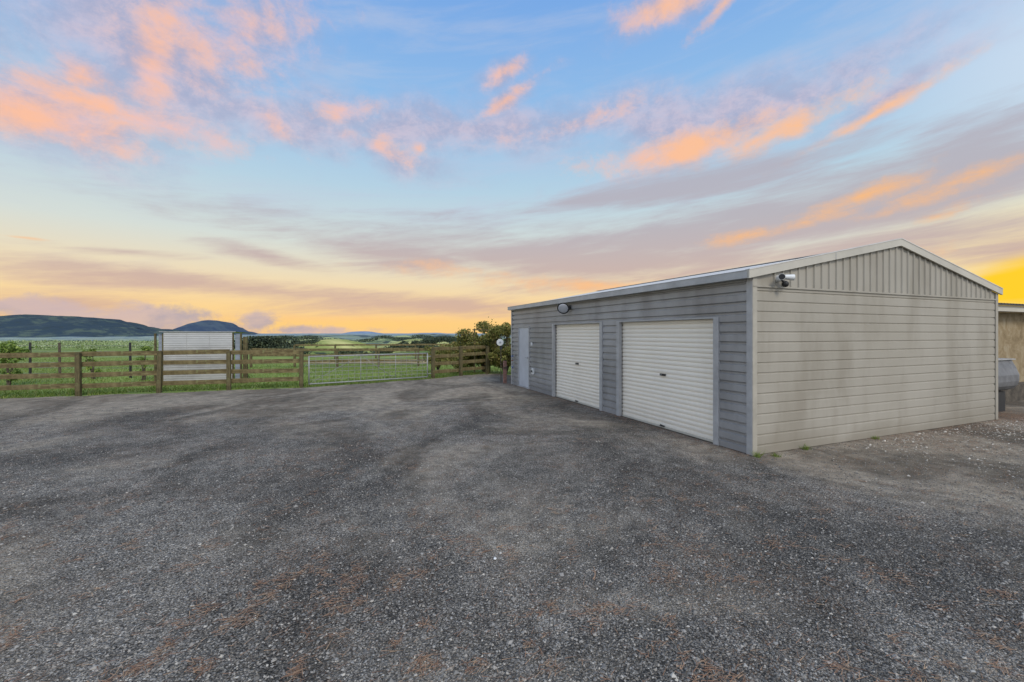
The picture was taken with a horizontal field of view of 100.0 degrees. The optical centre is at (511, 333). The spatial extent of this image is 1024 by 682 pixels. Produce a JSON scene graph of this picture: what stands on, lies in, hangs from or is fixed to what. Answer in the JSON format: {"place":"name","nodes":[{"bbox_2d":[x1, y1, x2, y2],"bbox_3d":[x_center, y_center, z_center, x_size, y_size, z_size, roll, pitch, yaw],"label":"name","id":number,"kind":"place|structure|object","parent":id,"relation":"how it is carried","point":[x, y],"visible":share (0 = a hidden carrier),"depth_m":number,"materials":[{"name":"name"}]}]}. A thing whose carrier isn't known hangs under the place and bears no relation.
{"place":"outdoors","nodes":[
{"label":"outdoors","id":0,"kind":"place"},
{"bbox_2d":[0,314,180,337],"bbox_3d":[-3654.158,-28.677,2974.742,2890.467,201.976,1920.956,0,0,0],"label":"hills","id":1,"kind":"structure","parent":0,"point":[26,325],"depth_m":2678.98,"materials":[{"name":"blue"}]},
{"bbox_2d":[173,320,257,334],"bbox_3d":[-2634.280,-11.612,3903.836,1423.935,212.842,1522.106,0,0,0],"label":"hills","id":2,"kind":"structure","parent":0,"point":[209,325],"depth_m":3775.78,"materials":[{"name":"blue"}]},
{"bbox_2d":[0,333,510,398],"bbox_3d":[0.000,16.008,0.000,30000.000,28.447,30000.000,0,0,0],"label":"ground","id":3,"kind":"structure","parent":0,"point":[111,339],"depth_m":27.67,"materials":[{"name":"green plant"}]},
{"bbox_2d":[0,340,36,384],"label":"sapling","id":4,"kind":"object","parent":3,"relation":"on","point":[4,348],"visible":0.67,"depth_m":14.37,"materials":[{"name":"green plant"}]},
{"bbox_2d":[0,340,158,349],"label":"orchard","id":5,"kind":"object","parent":3,"relation":"on","point":[42,344],"visible":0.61,"depth_m":58.02,"materials":[{"name":"green plant"}]},
{"bbox_2d":[29,342,131,377],"bbox_3d":[-18.672,1.110,16.974,12.827,1.481,0.639,0,0,-5],"label":"wire fence","id":6,"kind":"object","parent":3,"relation":"on","point":[59,358],"visible":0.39,"depth_m":16.99,"materials":[{"name":"green wood"}]},
{"bbox_2d":[81,345,101,378],"bbox_3d":[-16.299,1.131,16.595,0.612,1.346,0.744,0,0,23],"label":"sapling","id":7,"kind":"object","parent":3,"relation":"on","point":[91,368],"visible":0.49,"depth_m":16.57,"materials":[{"name":"green plant"}]},
{"bbox_2d":[130,346,153,380],"bbox_3d":[-13.819,1.131,16.216,0.834,1.349,0.621,0,0,-24],"label":"sapling","id":8,"kind":"object","parent":3,"relation":"on","point":[146,348],"visible":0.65,"depth_m":16.19,"materials":[{"name":"green plant"}]},
{"bbox_2d":[0,349,303,395],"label":"timber fence","id":9,"kind":"object","parent":3,"relation":"on","point":[78,364],"visible":0.92,"depth_m":12.80,"materials":[{"name":"brown wood"}]},
{"bbox_2d":[154,331,247,383],"bbox_3d":[-10.928,0.870,15.539,2.786,1.860,1.530,0,0,-14],"label":"iron shelter","id":10,"kind":"object","parent":3,"relation":"on","point":[193,340],"visible":0.69,"depth_m":14.82,"materials":[{"name":"white metal"}]},
{"bbox_2d":[2,335,463,353],"bbox_3d":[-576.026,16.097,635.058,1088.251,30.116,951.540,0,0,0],"label":"woodland","id":11,"kind":"object","parent":3,"relation":"on","point":[279,341],"visible":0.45,"depth_m":314.29,"materials":[{"name":"green plant"}]},
{"bbox_2d":[249,348,428,367],"bbox_3d":[-8.366,1.614,26.721,14.651,1.445,0.196,0,0,-9],"label":"arena fence","id":12,"kind":"object","parent":3,"relation":"on","point":[326,349],"visible":0.45,"depth_m":26.35,"materials":[{"name":"brown wood"}]},
{"bbox_2d":[310,359,426,362],"bbox_3d":[-9.450,2.055,31.500,9.500,0.001,4.600,0,0,0],"label":"sand arena","id":13,"kind":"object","parent":3,"relation":"on","point":[375,361],"visible":0.29,"depth_m":30.07,"materials":[{"name":"soil"}]},
{"bbox_2d":[293,344,449,358],"bbox_3d":[-9.543,1.601,35.132,16.090,1.470,0.256,0,0,-5],"label":"arena fence","id":14,"kind":"object","parent":3,"relation":"on","point":[335,345],"visible":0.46,"depth_m":34.96,"materials":[{"name":"brown wood"}]},
{"bbox_2d":[422,341,444,369],"bbox_3d":[-3.650,1.085,20.979,1.663,1.451,1.374,0,0,0],"label":"shrub","id":15,"kind":"object","parent":3,"relation":"on","point":[429,361],"visible":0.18,"depth_m":20.97,"materials":[{"name":"green plant"}]},
{"bbox_2d":[430,337,481,368],"bbox_3d":[-2.386,0.948,19.593,2.135,1.733,2.109,0,0,-37],"label":"shrub","id":16,"kind":"object","parent":3,"relation":"on","point":[457,344],"visible":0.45,"depth_m":19.44,"materials":[{"name":"green plant"}]},
{"bbox_2d":[431,345,488,378],"bbox_3d":[-2.065,1.266,17.683,0.217,1.470,3.048,0,0,42],"label":"timber fence","id":17,"kind":"object","parent":3,"relation":"on","point":[461,362],"visible":0.81,"depth_m":17.55,"materials":[{"name":"brown wood"}]},
{"bbox_2d":[305,353,430,384],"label":"farm gate","id":18,"kind":"structure","parent":17,"relation":"attached to","point":[348,370],"depth_m":15.10,"materials":[{"name":"metal"}]},
{"bbox_2d":[455,317,509,371],"bbox_3d":[-1.309,0.507,20.044,2.732,2.616,2.422,0,0,0],"label":"shrub","id":19,"kind":"object","parent":3,"relation":"on","point":[467,335],"visible":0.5,"depth_m":19.64,"materials":[{"name":"green plant"}]},
{"bbox_2d":[472,329,507,372],"bbox_3d":[-0.949,0.800,19.305,1.700,2.000,0.080,0,0,-17],"label":"trellis","id":20,"kind":"object","parent":3,"relation":"on","point":[489,349],"visible":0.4,"depth_m":19.20,"materials":[{"name":"brown wood"}]},
{"bbox_2d":[484,322,510,371],"bbox_3d":[-0.214,0.659,18.869,2.074,2.303,2.042,0,0,0],"label":"shrub","id":21,"kind":"object","parent":3,"relation":"on","point":[495,334],"visible":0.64,"depth_m":18.56,"materials":[{"name":"green plant"}]},
{"bbox_2d":[298,339,395,352],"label":"hills","id":22,"kind":"structure","parent":0,"point":[333,341],"depth_m":398.34,"materials":[{"name":"green plant"}]},
{"bbox_2d":[277,334,453,337],"bbox_3d":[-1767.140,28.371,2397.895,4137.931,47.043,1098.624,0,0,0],"label":"hills","id":23,"kind":"structure","parent":0,"point":[365,336],"depth_m":2299.60,"materials":[{"name":"green plant"}]},
{"bbox_2d":[304,351,435,353],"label":"hills","id":24,"kind":"structure","parent":0,"point":[321,352],"depth_m":185.09,"materials":[{"name":"green plant"}]},
{"bbox_2d":[293,331,447,333],"bbox_3d":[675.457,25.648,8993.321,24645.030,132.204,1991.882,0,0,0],"label":"hills","id":25,"kind":"structure","parent":0,"point":[362,332],"depth_m":8750.80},
{"bbox_2d":[286,335,503,343],"bbox_3d":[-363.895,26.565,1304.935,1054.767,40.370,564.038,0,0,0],"label":"hills","id":26,"kind":"structure","parent":0,"point":[385,341],"depth_m":1209.64,"materials":[{"name":"green plant"}]},
{"bbox_2d":[378,339,465,352],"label":"hills","id":27,"kind":"structure","parent":0,"point":[409,341],"depth_m":614.59,"materials":[{"name":"green plant"}]},
{"bbox_2d":[0,374,1023,681],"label":"gravel yard","id":28,"kind":"structure","parent":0,"point":[484,396],"depth_m":3.79,"materials":[{"name":"grey gravel"}]},
{"bbox_2d":[497,339,502,382],"bbox_3d":[-0.419,0.990,15.072,0.239,1.579,0.164,0,0,0],"label":"dish post","id":29,"kind":"object","parent":28,"relation":"on","point":[499,342],"visible":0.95,"depth_m":15.07,"materials":[{"name":"grey metal"}]},
{"bbox_2d":[503,361,506,382],"bbox_3d":[-0.246,1.385,15.005,0.140,0.830,0.070,0,0,-22],"label":"leaning board","id":30,"kind":"object","parent":28,"relation":"on","point":[504,371],"visible":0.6,"depth_m":14.97,"materials":[{"name":"brown wood"}]},
{"bbox_2d":[0,384,1023,681],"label":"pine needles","id":31,"kind":"object","parent":28,"relation":"on","point":[234,622],"visible":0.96,"depth_m":2.83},
{"bbox_2d":[508,238,1002,455],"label":"shed","id":32,"kind":"structure","parent":28,"relation":"on","point":[892,337],"depth_m":7.38,"materials":[{"name":"grey paint"}]},
{"bbox_2d":[511,355,514,384],"bbox_3d":[0.057,1.234,14.378,0.139,1.032,0.080,0,0,-22],"label":"water pipe","id":33,"kind":"object","parent":32,"relation":"attached to","point":[513,368],"visible":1,"depth_m":14.36,"materials":[{"name":"grey metal"}]},
{"bbox_2d":[519,327,527,386],"bbox_3d":[0.369,0.760,13.715,0.095,1.880,0.780,0,0,-22],"label":"door","id":34,"kind":"structure","parent":32,"relation":"in","point":[523,332],"depth_m":13.75,"materials":[{"name":"grey metal"}]},
{"bbox_2d":[557,303,570,313],"bbox_3d":[1.329,-0.628,10.877,0.334,0.277,0.235,0,0,-22],"label":"floodlight","id":35,"kind":"object","parent":32,"relation":"attached to","point":[563,308],"visible":1,"depth_m":10.85,"materials":[{"name":"plastic"}]},
{"bbox_2d":[556,323,598,408],"bbox_3d":[1.628,0.761,10.763,0.065,1.976,2.300,0,0,-22],"label":"roller door","id":36,"kind":"structure","parent":32,"relation":"in","point":[577,354],"depth_m":10.72,"materials":[{"name":"white metal"}]},
{"bbox_2d":[622,319,712,441],"bbox_3d":[2.777,0.761,7.906,0.065,1.976,2.500,0,0,-22],"label":"roller door","id":37,"kind":"structure","parent":32,"relation":"in","point":[667,379],"depth_m":7.74,"materials":[{"name":"white metal"}]},
{"bbox_2d":[776,273,794,286],"bbox_3d":[3.931,-0.758,6.215,0.301,0.188,0.208,0,0,-22],"label":"security light","id":38,"kind":"object","parent":32,"relation":"attached to","point":[780,277],"visible":1,"depth_m":6.17,"materials":[{"name":"white plastic"}]},
{"bbox_2d":[750,451,767,457],"bbox_3d":[3.461,1.693,6.046,0.353,0.114,0.240,0,0,-19],"label":"weed","id":39,"kind":"object","parent":28,"relation":"on","point":[756,454],"visible":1,"depth_m":6.06,"materials":[{"name":"green plant"}]},
{"bbox_2d":[800,443,811,449],"bbox_3d":[4.458,1.705,6.438,0.318,0.091,0.302,0,0,-26],"label":"weed","id":40,"kind":"object","parent":28,"relation":"on","point":[807,448],"visible":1,"depth_m":6.45,"materials":[{"name":"green plant"}]},
{"bbox_2d":[855,417,1023,476],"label":"gravel chips","id":41,"kind":"object","parent":28,"relation":"on","point":[944,431],"visible":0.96,"depth_m":7.18,"materials":[{"name":"grey gravel"}]},
{"bbox_2d":[998,358,1018,411],"bbox_3d":[10.387,1.167,9.485,1.540,1.205,0.660,0,0,-22],"label":"trough","id":42,"kind":"object","parent":28,"relation":"on","point":[1008,375],"visible":0.34,"depth_m":9.36,"materials":[{"name":"grey metal"}]},
{"bbox_2d":[998,303,1023,402],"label":"outbuilding","id":43,"kind":"structure","parent":28,"relation":"on","point":[1011,333],"depth_m":11.45,"materials":[{"name":"wood"}]},
{"bbox_2d":[0,0,1023,333],"label":"sky","id":44,"kind":"structure","parent":0,"point":[257,166],"materials":[{"name":"blue"}]}
]}

